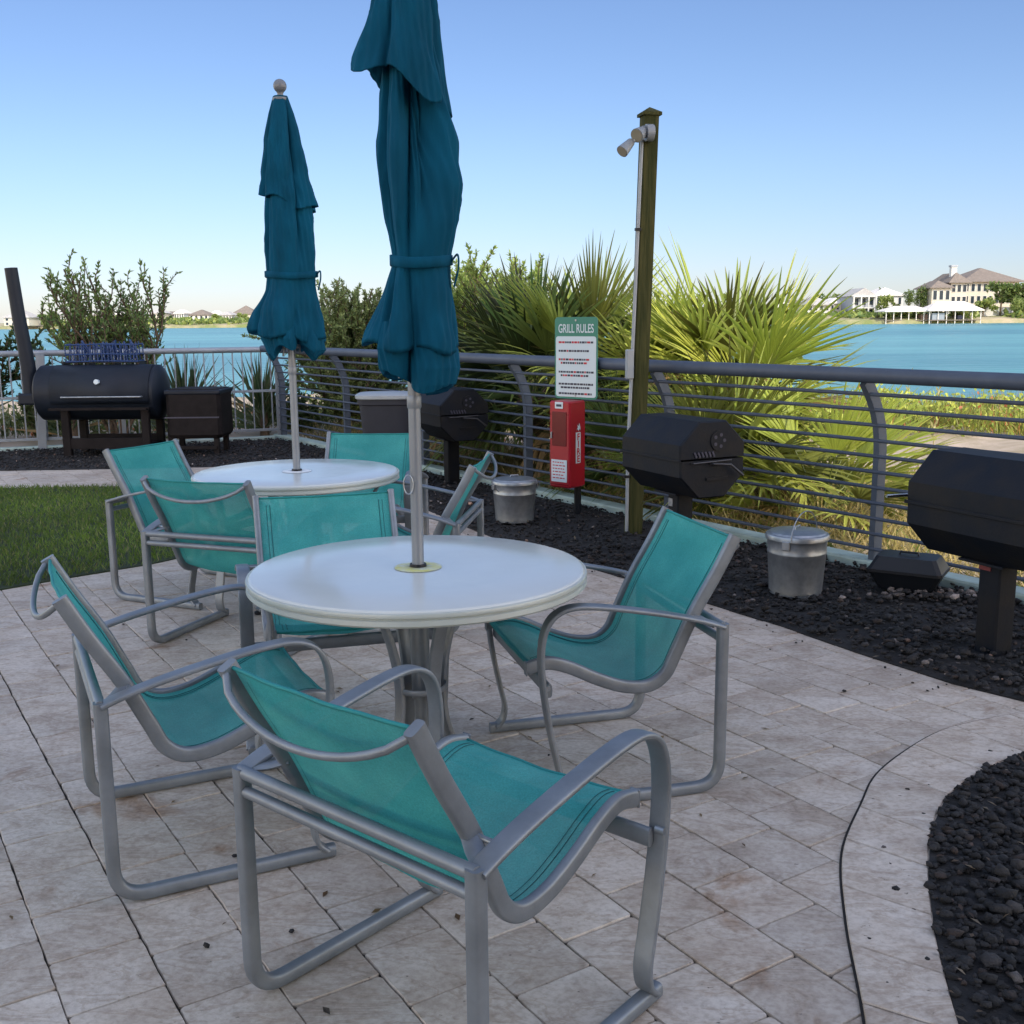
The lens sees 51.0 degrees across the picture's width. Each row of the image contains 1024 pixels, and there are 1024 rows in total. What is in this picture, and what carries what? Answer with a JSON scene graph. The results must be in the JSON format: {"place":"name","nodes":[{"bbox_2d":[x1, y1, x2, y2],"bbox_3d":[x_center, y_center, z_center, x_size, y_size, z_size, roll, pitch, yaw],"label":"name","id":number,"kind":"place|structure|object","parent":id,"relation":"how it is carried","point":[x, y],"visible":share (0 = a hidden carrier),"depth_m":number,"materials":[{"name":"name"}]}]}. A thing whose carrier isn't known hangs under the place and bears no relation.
{"place":"outdoors","nodes":[
{"label":"outdoors","id":0,"kind":"place"},
{"bbox_2d":[0,482,175,590],"bbox_3d":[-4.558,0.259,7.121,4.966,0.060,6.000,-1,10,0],"label":"lawn grass","id":1,"kind":"structure","parent":0,"point":[82,536],"depth_m":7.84,"materials":[{"name":"green plant"}]},
{"bbox_2d":[0,585,833,1023],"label":"paving bedding","id":2,"kind":"object","parent":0,"point":[118,895],"depth_m":2.94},
{"bbox_2d":[842,711,1023,1023],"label":"curved paving border","id":3,"kind":"object","parent":2,"relation":"on","point":[897,948],"visible":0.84,"depth_m":2.95,"materials":[{"name":"stone"}]},
{"bbox_2d":[839,712,1017,1023],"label":"border joint","id":4,"kind":"object","parent":3,"relation":"on","point":[846,927],"visible":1,"depth_m":2.85,"materials":[{"name":"black"}]},
{"bbox_2d":[0,467,1023,1023],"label":"patio paving","id":5,"kind":"structure","parent":0,"point":[812,733],"depth_m":3.08,"materials":[{"name":"stone"}]},
{"bbox_2d":[30,554,336,899],"bbox_3d":[-0.972,0.549,3.149,0.758,0.828,0.731,-5,11,-26],"label":"patio chair","id":6,"kind":"object","parent":5,"relation":"on","point":[196,719],"visible":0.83,"depth_m":3.03,"materials":[{"name":"teal fabric"}]},
{"bbox_2d":[102,438,278,609],"bbox_3d":[-1.833,0.034,6.085,0.758,0.828,0.731,4,11,24],"label":"patio chair","id":7,"kind":"object","parent":5,"relation":"on","point":[130,467],"visible":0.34,"depth_m":5.97,"materials":[{"name":"teal fabric"}]},
{"bbox_2d":[140,475,328,655],"bbox_3d":[-1.290,0.205,5.096,0.731,0.828,0.758,3,11,20],"label":"patio chair","id":8,"kind":"object","parent":5,"relation":"on","point":[207,525],"visible":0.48,"depth_m":4.88,"materials":[{"name":"teal fabric"}]},
{"bbox_2d":[191,459,398,614],"bbox_3d":[-1.125,0.140,5.691,1.070,0.744,1.070,-1,10,0],"label":"round patio table","id":9,"kind":"object","parent":5,"relation":"on","point":[283,478],"visible":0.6,"depth_m":5.47,"materials":[{"name":"plastic"}]},
{"bbox_2d":[247,79,325,468],"bbox_3d":[-1.149,-0.818,5.520,0.401,2.671,0.345,-1,10,0],"label":"patio umbrella","id":10,"kind":"object","parent":9,"relation":"in","point":[286,314],"visible":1,"depth_m":5.34,"materials":[{"name":"teal fabric"}]},
{"bbox_2d":[235,489,448,754],"bbox_3d":[-0.671,0.376,4.105,0.731,0.828,0.758,-3,10,-15],"label":"patio chair","id":11,"kind":"object","parent":5,"relation":"on","point":[284,524],"visible":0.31,"depth_m":4.26,"materials":[{"name":"teal fabric"}]},
{"bbox_2d":[325,431,428,534],"bbox_3d":[-0.899,-0.042,6.467,0.731,0.828,0.758,0,10,5],"label":"patio chair","id":12,"kind":"object","parent":5,"relation":"on","point":[390,448],"visible":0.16,"depth_m":6.67,"materials":[{"name":"teal fabric"}]},
{"bbox_2d":[355,391,408,433],"bbox_3d":[-1.075,-0.597,9.379,0.536,0.905,0.536,-1,10,0],"label":"trash bin","id":13,"kind":"object","parent":5,"relation":"on","point":[383,411],"visible":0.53,"depth_m":9.12,"materials":[{"name":"grey plastic"}]},
{"bbox_2d":[9,581,774,1013],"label":"fallen leaves","id":14,"kind":"object","parent":5,"relation":"on","point":[325,1009],"visible":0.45,"depth_m":2.78,"materials":[{"name":"brown plant"}]},
{"bbox_2d":[245,535,586,735],"bbox_3d":[-0.294,0.529,3.466,1.070,0.744,1.070,-1,10,0],"label":"round patio table","id":15,"kind":"object","parent":5,"relation":"on","point":[384,585],"visible":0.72,"depth_m":3.29,"materials":[{"name":"plastic"}]},
{"bbox_2d":[351,0,462,564],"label":"patio umbrella","id":16,"kind":"object","parent":15,"relation":"in","point":[411,330],"visible":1,"depth_m":3.15,"materials":[{"name":"teal fabric"}]},
{"bbox_2d":[354,451,496,632],"bbox_3d":[-0.458,0.129,5.482,0.758,0.828,0.731,1,10,8],"label":"patio chair","id":17,"kind":"object","parent":5,"relation":"on","point":[451,519],"visible":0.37,"depth_m":5.35,"materials":[{"name":"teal metal"}]},
{"bbox_2d":[217,658,671,1023],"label":"patio chair","id":18,"kind":"object","parent":5,"relation":"on","point":[434,812],"visible":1,"depth_m":2.20,"materials":[{"name":"teal fabric"}]},
{"bbox_2d":[122,514,991,982],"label":"stone crumbs","id":19,"kind":"object","parent":5,"relation":"on","point":[896,888],"visible":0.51,"depth_m":3.05,"materials":[{"name":"grey stone"}]},
{"bbox_2d":[485,506,740,800],"bbox_3d":[0.339,0.446,3.663,0.758,0.828,0.731,-3,10,-15],"label":"patio chair","id":20,"kind":"object","parent":5,"relation":"on","point":[635,644],"visible":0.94,"depth_m":3.61,"materials":[{"name":"teal fabric"}]},
{"bbox_2d":[0,438,1023,701],"bbox_3d":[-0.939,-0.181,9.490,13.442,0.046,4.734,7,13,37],"label":"lava rock mulch","id":21,"kind":"object","parent":0,"point":[260,456],"visible":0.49,"depth_m":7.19,"materials":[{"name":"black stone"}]},
{"bbox_2d":[4,267,232,456],"bbox_3d":[-4.525,-1.719,12.315,2.440,2.145,0.765,-1,10,0],"label":"offset smoker","id":22,"kind":"object","parent":21,"relation":"on","point":[65,393],"visible":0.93,"depth_m":12.21,"materials":[{"name":"metal"}]},
{"bbox_2d":[48,364,153,403],"bbox_3d":[-4.673,-1.452,12.208,1.120,0.434,0.331,-1,10,0],"label":"door","id":23,"kind":"structure","parent":22,"relation":"in","point":[108,383],"depth_m":12.13,"materials":[{"name":"metal"}]},
{"bbox_2d":[64,339,144,362],"bbox_3d":[-4.719,-1.869,12.428,0.840,0.262,0.236,-1,10,0],"label":"wire basket","id":24,"kind":"object","parent":22,"relation":"on","point":[109,351],"visible":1,"depth_m":12.33,"materials":[{"name":"blue metal"}]},
{"bbox_2d":[0,435,275,450],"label":"fence curb","id":25,"kind":"structure","parent":21,"relation":"on","point":[201,440],"depth_m":13.68,"materials":[{"name":"grey concrete"}]},
{"bbox_2d":[0,347,280,449],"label":"baluster fence","id":26,"kind":"object","parent":21,"relation":"on","point":[43,437],"visible":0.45,"depth_m":13.42,"materials":[{"name":"grey metal"}]},
{"bbox_2d":[420,386,487,483],"bbox_3d":[-0.551,-0.698,9.970,0.501,0.909,0.722,-5,11,-25],"label":"barrel grill","id":27,"kind":"object","parent":21,"relation":"on","point":[452,417],"visible":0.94,"depth_m":9.70,"materials":[{"name":"black metal"}]},
{"bbox_2d":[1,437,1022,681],"bbox_3d":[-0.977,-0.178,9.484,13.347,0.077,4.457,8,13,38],"label":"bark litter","id":28,"kind":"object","parent":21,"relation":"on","point":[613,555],"visible":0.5,"depth_m":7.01,"materials":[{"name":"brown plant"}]},
{"bbox_2d":[491,474,539,523],"bbox_3d":[0.019,-0.108,8.056,0.358,0.348,0.345,-4,11,-17],"label":"galvanised pail","id":29,"kind":"object","parent":21,"relation":"on","point":[514,499],"visible":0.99,"depth_m":7.93,"materials":[{"name":"silver metal"}]},
{"bbox_2d":[550,399,584,513],"bbox_3d":[0.441,-0.696,8.221,0.206,1.480,0.270,8,13,40],"label":"extinguisher cabinet","id":30,"kind":"object","parent":21,"relation":"on","point":[567,443],"visible":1,"depth_m":8.16,"materials":[{"name":"red metal"}]},
{"bbox_2d":[555,317,597,399],"bbox_3d":[0.488,-1.174,8.195,0.410,0.620,0.009,8,13,40],"label":"grill rules sign","id":31,"kind":"object","parent":30,"relation":"attached to","point":[576,357],"visible":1,"depth_m":8.19,"materials":[{"name":"white"}]},
{"bbox_2d":[259,345,1023,581],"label":"rail fence","id":32,"kind":"object","parent":21,"relation":"on","point":[867,379],"visible":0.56,"depth_m":6.96,"materials":[{"name":"grey metal"}]},
{"bbox_2d":[623,107,661,533],"bbox_3d":[0.882,-1.266,7.407,0.241,2.920,0.161,-3,10,-12],"label":"timber post","id":33,"kind":"object","parent":21,"relation":"on","point":[637,364],"visible":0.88,"depth_m":7.33,"materials":[{"name":"brown wood"}]},
{"bbox_2d":[617,124,655,156],"bbox_3d":[0.824,-2.454,7.084,0.265,0.217,0.119,-5,11,-25],"label":"flood light","id":34,"kind":"object","parent":33,"relation":"attached to","point":[646,132],"visible":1,"depth_m":7.07,"materials":[{"name":"grey metal"}]},
{"bbox_2d":[274,434,1023,603],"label":"fence curb","id":35,"kind":"structure","parent":21,"relation":"on","point":[846,557],"depth_m":7.49,"materials":[{"name":"grey concrete"}]},
{"bbox_2d":[620,412,743,518],"bbox_3d":[1.084,-0.145,6.780,0.501,0.909,0.722,-5,11,-25],"label":"barrel grill","id":36,"kind":"object","parent":21,"relation":"on","point":[682,461],"visible":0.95,"depth_m":6.52,"materials":[{"name":"black metal"}]},
{"bbox_2d":[765,510,829,597],"bbox_3d":[1.552,0.215,5.851,0.339,0.458,0.352,7,13,38],"label":"galvanised pail","id":37,"kind":"object","parent":21,"relation":"on","point":[796,559],"visible":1,"depth_m":5.74,"materials":[{"name":"silver metal"}]},
{"bbox_2d":[838,585,977,599],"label":"sandy pebbles","id":38,"kind":"object","parent":21,"relation":"on","point":[937,592],"visible":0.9,"depth_m":5.74,"materials":[{"name":"stone"}]},
{"bbox_2d":[867,549,949,592],"bbox_3d":[2.183,0.317,5.910,0.395,0.205,0.275,6,12,31],"label":"tabletop grill","id":39,"kind":"object","parent":21,"relation":"on","point":[897,569],"visible":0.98,"depth_m":5.82,"materials":[{"name":"black metal"}]},
{"bbox_2d":[885,447,1023,656],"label":"barrel grill","id":40,"kind":"object","parent":21,"relation":"on","point":[966,504],"visible":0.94,"depth_m":4.73,"materials":[{"name":"black metal"}]},
{"bbox_2d":[0,323,1023,408],"bbox_3d":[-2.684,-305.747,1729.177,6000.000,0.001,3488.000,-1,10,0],"label":"water","id":41,"kind":"structure","parent":0,"point":[986,347],"depth_m":70.89,"materials":[{"name":"blue liquid"}]},
{"bbox_2d":[874,306,934,323],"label":"boathouse","id":42,"kind":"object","parent":41,"relation":"in","point":[908,309],"visible":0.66,"depth_m":352.80,"materials":[{"name":"white metal"}]},
{"bbox_2d":[919,301,984,323],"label":"boathouse","id":43,"kind":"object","parent":41,"relation":"in","point":[953,306],"visible":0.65,"depth_m":350.94,"materials":[{"name":"white metal"}]},
{"bbox_2d":[0,393,1023,584],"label":"bank terrain","id":44,"kind":"structure","parent":0,"point":[998,444],"depth_m":14.98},
{"bbox_2d":[0,317,53,396],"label":"shrub","id":45,"kind":"object","parent":44,"relation":"on","point":[15,375],"visible":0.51,"depth_m":14.42,"materials":[{"name":"green plant"}]},
{"bbox_2d":[16,383,60,436],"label":"shrub","id":46,"kind":"object","parent":44,"relation":"on","point":[29,409],"visible":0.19,"depth_m":14.84,"materials":[{"name":"green plant"}]},
{"bbox_2d":[5,405,117,435],"bbox_3d":[-5.906,-1.315,14.395,1.449,1.546,1.405,-1,10,0],"label":"yucca","id":47,"kind":"object","parent":44,"relation":"on","point":[74,425],"visible":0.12,"depth_m":14.32,"materials":[{"name":"green plant"}]},
{"bbox_2d":[38,248,182,432],"bbox_3d":[-5.388,-2.194,14.377,1.955,2.599,1.638,-7,12,-33],"label":"shrub","id":48,"kind":"object","parent":44,"relation":"on","point":[117,329],"visible":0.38,"depth_m":14.09,"materials":[{"name":"green plant"}]},
{"bbox_2d":[140,343,247,438],"bbox_3d":[-4.595,-1.515,14.976,1.909,1.715,2.037,-1,10,0],"label":"yucca","id":49,"kind":"object","parent":44,"relation":"on","point":[180,380],"visible":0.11,"depth_m":14.88,"materials":[{"name":"green plant"}]},
{"bbox_2d":[0,399,512,440],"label":"bank scrub","id":50,"kind":"object","parent":44,"relation":"on","point":[93,428],"visible":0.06,"depth_m":15.46,"materials":[{"name":"green plant"}]},
{"bbox_2d":[213,353,317,435],"bbox_3d":[-3.497,-1.583,15.294,1.652,1.717,1.622,-3,10,-15],"label":"yucca","id":51,"kind":"object","parent":44,"relation":"on","point":[258,399],"visible":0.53,"depth_m":15.24,"materials":[{"name":"green plant"}]},
{"bbox_2d":[265,382,328,432],"bbox_3d":[-3.099,-1.525,15.600,1.269,0.914,1.048,2,10,14],"label":"shrub","id":52,"kind":"object","parent":44,"relation":"on","point":[304,415],"visible":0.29,"depth_m":15.56,"materials":[{"name":"green plant"}]},
{"bbox_2d":[241,277,407,424],"bbox_3d":[-2.381,-2.169,15.363,2.605,2.349,2.227,-1,10,0],"label":"bush","id":53,"kind":"object","parent":44,"relation":"on","point":[346,326],"visible":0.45,"depth_m":14.81,"materials":[{"name":"green plant"}]},
{"bbox_2d":[299,416,548,476],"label":"dry grass","id":54,"kind":"structure","parent":44,"relation":"on","point":[506,459],"depth_m":11.55,"materials":[{"name":"brown plant"}]},
{"bbox_2d":[374,350,554,462],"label":"fan palm","id":55,"kind":"object","parent":44,"relation":"on","point":[476,384],"visible":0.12,"depth_m":11.54,"materials":[{"name":"green plant"}]},
{"bbox_2d":[436,426,506,452],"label":"shrub","id":56,"kind":"object","parent":44,"relation":"on","point":[480,442],"visible":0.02,"depth_m":12.64,"materials":[{"name":"green plant"}]},
{"bbox_2d":[450,242,568,428],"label":"tree","id":57,"kind":"object","parent":44,"relation":"on","point":[470,270],"visible":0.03,"depth_m":13.23,"materials":[{"name":"green plant"}]},
{"bbox_2d":[401,253,651,497],"bbox_3d":[0.259,-1.227,10.921,3.037,2.801,2.904,6,12,32],"label":"fan palm","id":58,"kind":"object","parent":44,"relation":"on","point":[519,330],"visible":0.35,"depth_m":10.47,"materials":[{"name":"green plant"}]},
{"bbox_2d":[527,302,627,445],"bbox_3d":[1.085,-1.627,13.005,2.646,2.055,1.967,6,12,34],"label":"shrub","id":59,"kind":"object","parent":44,"relation":"on","point":[546,379],"depth_m":12.78,"materials":[{"name":"green plant"}]},
{"bbox_2d":[455,230,714,470],"bbox_3d":[0.763,-1.327,10.481,3.055,2.764,3.149,-1,10,0],"label":"fan palm","id":60,"kind":"object","parent":44,"relation":"on","point":[608,308],"visible":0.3,"depth_m":10.27,"materials":[{"name":"green plant"}]},
{"bbox_2d":[529,356,745,501],"bbox_3d":[1.166,-0.619,9.447,2.223,1.561,2.377,-1,10,0],"label":"fan palm","id":61,"kind":"object","parent":44,"relation":"on","point":[609,431],"visible":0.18,"depth_m":9.13,"materials":[{"name":"green plant"}]},
{"bbox_2d":[516,270,795,486],"bbox_3d":[1.409,-1.136,10.436,2.823,2.454,2.743,-1,10,0],"label":"fan palm","id":62,"kind":"object","parent":44,"relation":"on","point":[614,340],"visible":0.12,"depth_m":9.80,"materials":[{"name":"green plant"}]},
{"bbox_2d":[305,382,1023,440],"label":"bank scrub","id":63,"kind":"object","parent":44,"relation":"on","point":[946,420],"visible":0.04,"depth_m":16.23,"materials":[{"name":"green plant"}]},
{"bbox_2d":[598,289,803,406],"bbox_3d":[1.810,-1.315,11.110,2.673,1.986,1.594,-1,10,0],"label":"shrub","id":64,"kind":"object","parent":44,"relation":"on","point":[671,309],"visible":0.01,"depth_m":10.86,"materials":[{"name":"green plant"}]},
{"bbox_2d":[587,333,866,529],"bbox_3d":[1.706,-0.430,8.671,2.402,2.015,2.475,-1,10,0],"label":"fan palm","id":65,"kind":"object","parent":44,"relation":"on","point":[810,456],"visible":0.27,"depth_m":8.25,"materials":[{"name":"green plant"}]},
{"bbox_2d":[585,226,885,504],"bbox_3d":[1.865,-1.228,9.926,2.854,2.805,2.699,-1,10,0],"label":"fan palm","id":66,"kind":"object","parent":44,"relation":"on","point":[716,337],"visible":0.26,"depth_m":9.37,"materials":[{"name":"green plant"}]},
{"bbox_2d":[589,247,884,515],"bbox_3d":[2.091,-1.024,9.598,2.816,2.575,2.785,-9,13,-39],"label":"fan palm","id":67,"kind":"object","parent":44,"relation":"on","point":[793,338],"visible":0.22,"depth_m":8.88,"materials":[{"name":"green plant"}]},
{"bbox_2d":[502,452,1023,586],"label":"dry grass","id":68,"kind":"structure","parent":44,"relation":"on","point":[902,531],"depth_m":7.88,"materials":[{"name":"plant"}]},
{"bbox_2d":[661,378,960,549],"bbox_3d":[2.507,-0.280,8.429,2.337,1.733,2.518,7,13,37],"label":"fan palm","id":69,"kind":"object","parent":44,"relation":"on","point":[848,445],"visible":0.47,"depth_m":8.12,"materials":[{"name":"green plant"}]},
{"bbox_2d":[930,419,938,444],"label":"reed","id":70,"kind":"object","parent":44,"relation":"on","point":[936,422],"visible":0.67,"depth_m":12.54,"materials":[{"name":"yellow plant"}]},
{"bbox_2d":[0,315,1023,328],"bbox_3d":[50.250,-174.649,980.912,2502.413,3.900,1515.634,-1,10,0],"label":"shore","id":71,"kind":"structure","parent":0,"point":[984,319],"depth_m":356.75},
{"bbox_2d":[2,310,40,325],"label":"shore house","id":72,"kind":"structure","parent":71,"relation":"on","point":[32,319],"depth_m":552.90,"materials":[{"name":"beige paint"}]},
{"bbox_2d":[148,309,172,318],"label":"shore house","id":73,"kind":"structure","parent":71,"relation":"on","point":[165,311],"depth_m":581.58,"materials":[{"name":"beige paint"}]},
{"bbox_2d":[173,310,190,317],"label":"shore house","id":74,"kind":"structure","parent":71,"relation":"on","point":[180,313],"depth_m":590.01,"materials":[{"name":"white metal"}]},
{"bbox_2d":[188,310,212,318],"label":"shore house","id":75,"kind":"structure","parent":71,"relation":"on","point":[201,314],"depth_m":575.37,"materials":[{"name":"brown tile"}]},
{"bbox_2d":[219,311,237,318],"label":"shore house","id":76,"kind":"structure","parent":71,"relation":"on","point":[228,314],"depth_m":590.15,"materials":[{"name":"white"}]},
{"bbox_2d":[235,313,247,317],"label":"shore tree","id":77,"kind":"object","parent":71,"relation":"on","point":[242,315],"visible":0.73,"depth_m":589.66,"materials":[{"name":"green plant"}]},
{"bbox_2d":[233,306,253,317],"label":"shore house","id":78,"kind":"structure","parent":71,"relation":"on","point":[246,310],"depth_m":610.76,"materials":[{"name":"beige paint"}]},
{"bbox_2d":[40,308,1023,325],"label":"shore shrubbery","id":79,"kind":"object","parent":71,"relation":"on","point":[1019,313],"visible":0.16,"depth_m":368.97,"materials":[{"name":"green plant"}]},
{"bbox_2d":[797,297,833,312],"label":"beach house","id":80,"kind":"structure","parent":71,"relation":"on","point":[817,301],"depth_m":393.20,"materials":[{"name":"white paint"}]},
{"bbox_2d":[825,298,840,312],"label":"beach house","id":81,"kind":"structure","parent":71,"relation":"on","point":[836,303],"depth_m":398.07,"materials":[{"name":"beige paint"}]},
{"bbox_2d":[837,288,876,313],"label":"porch house","id":82,"kind":"structure","parent":71,"relation":"on","point":[859,296],"depth_m":384.86,"materials":[{"name":"grey"}]},
{"bbox_2d":[875,294,893,309],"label":"shore tree","id":83,"kind":"object","parent":71,"relation":"on","point":[886,299],"visible":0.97,"depth_m":376.96,"materials":[{"name":"green plant"}]},
{"bbox_2d":[871,287,905,309],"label":"white house","id":84,"kind":"structure","parent":71,"relation":"on","point":[897,297],"depth_m":412.45,"materials":[{"name":"metal"}]},
{"bbox_2d":[902,289,914,305],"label":"shore tree","id":85,"kind":"object","parent":71,"relation":"on","point":[910,299],"visible":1,"depth_m":372.59,"materials":[{"name":"green plant"}]},
{"bbox_2d":[914,283,927,307],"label":"shore tree","id":86,"kind":"object","parent":71,"relation":"on","point":[921,297],"visible":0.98,"depth_m":373.28,"materials":[{"name":"green plant"}]},
{"bbox_2d":[914,280,954,315],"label":"mansion porch","id":87,"kind":"object","parent":71,"relation":"on","point":[938,290],"visible":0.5,"depth_m":369.96,"materials":[{"name":"beige paint"}]},
{"bbox_2d":[932,290,937,299],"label":"window","id":88,"kind":"structure","parent":87,"relation":"in","point":[934,291],"depth_m":369.65,"materials":[{"name":"white glass"}]},
{"bbox_2d":[939,290,943,299],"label":"window","id":89,"kind":"structure","parent":87,"relation":"in","point":[941,292],"depth_m":369.70,"materials":[{"name":"white glass"}]},
{"bbox_2d":[945,290,949,299],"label":"window","id":90,"kind":"structure","parent":87,"relation":"in","point":[947,293],"depth_m":369.74,"materials":[{"name":"white glass"}]},
{"bbox_2d":[933,265,971,301],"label":"mansion wing","id":91,"kind":"structure","parent":71,"relation":"on","point":[956,280],"depth_m":372.78,"materials":[{"name":"white paint"}]},
{"bbox_2d":[947,311,960,316],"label":"shore tree","id":92,"kind":"object","parent":71,"relation":"on","point":[950,314],"visible":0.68,"depth_m":360.98,"materials":[{"name":"green plant"}]},
{"bbox_2d":[974,296,998,316],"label":"shore tree","id":93,"kind":"object","parent":71,"relation":"on","point":[987,302],"visible":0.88,"depth_m":362.83,"materials":[{"name":"green plant"}]},
{"bbox_2d":[960,268,1023,313],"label":"mansion","id":94,"kind":"structure","parent":71,"relation":"on","point":[980,278],"depth_m":376.71,"materials":[{"name":"beige paint"}]},
{"bbox_2d":[979,307,1012,315],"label":"seawall","id":95,"kind":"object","parent":71,"relation":"on","point":[987,312],"depth_m":367.37,"materials":[{"name":"white concrete"}]},
{"bbox_2d":[985,281,1017,315],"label":"shore tree","id":96,"kind":"object","parent":71,"relation":"on","point":[1005,289],"visible":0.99,"depth_m":364.34,"materials":[{"name":"green plant"}]},
{"bbox_2d":[1008,282,1023,302],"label":"shore tree","id":97,"kind":"object","parent":71,"relation":"on","point":[1019,289],"visible":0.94,"depth_m":361.73,"materials":[{"name":"green plant"}]},
{"bbox_2d":[1009,297,1023,311],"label":"shore tree","id":98,"kind":"object","parent":71,"relation":"on","point":[1016,305],"visible":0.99,"depth_m":358.81,"materials":[{"name":"green plant"}]},
{"bbox_2d":[0,0,1023,322],"label":"sky","id":99,"kind":"structure","parent":0,"point":[882,141],"materials":[{"name":"blue"}]},
{"bbox_2d":[923,751,1023,1023],"bbox_3d":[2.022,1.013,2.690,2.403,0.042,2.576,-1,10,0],"label":"lava rock bed","id":100,"kind":"object","parent":0,"point":[994,937],"visible":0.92,"depth_m":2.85,"materials":[{"name":"black stone"}]},
{"bbox_2d":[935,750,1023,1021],"bbox_3d":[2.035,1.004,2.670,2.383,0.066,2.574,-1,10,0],"label":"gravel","id":101,"kind":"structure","parent":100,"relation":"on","point":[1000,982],"depth_m":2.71,"materials":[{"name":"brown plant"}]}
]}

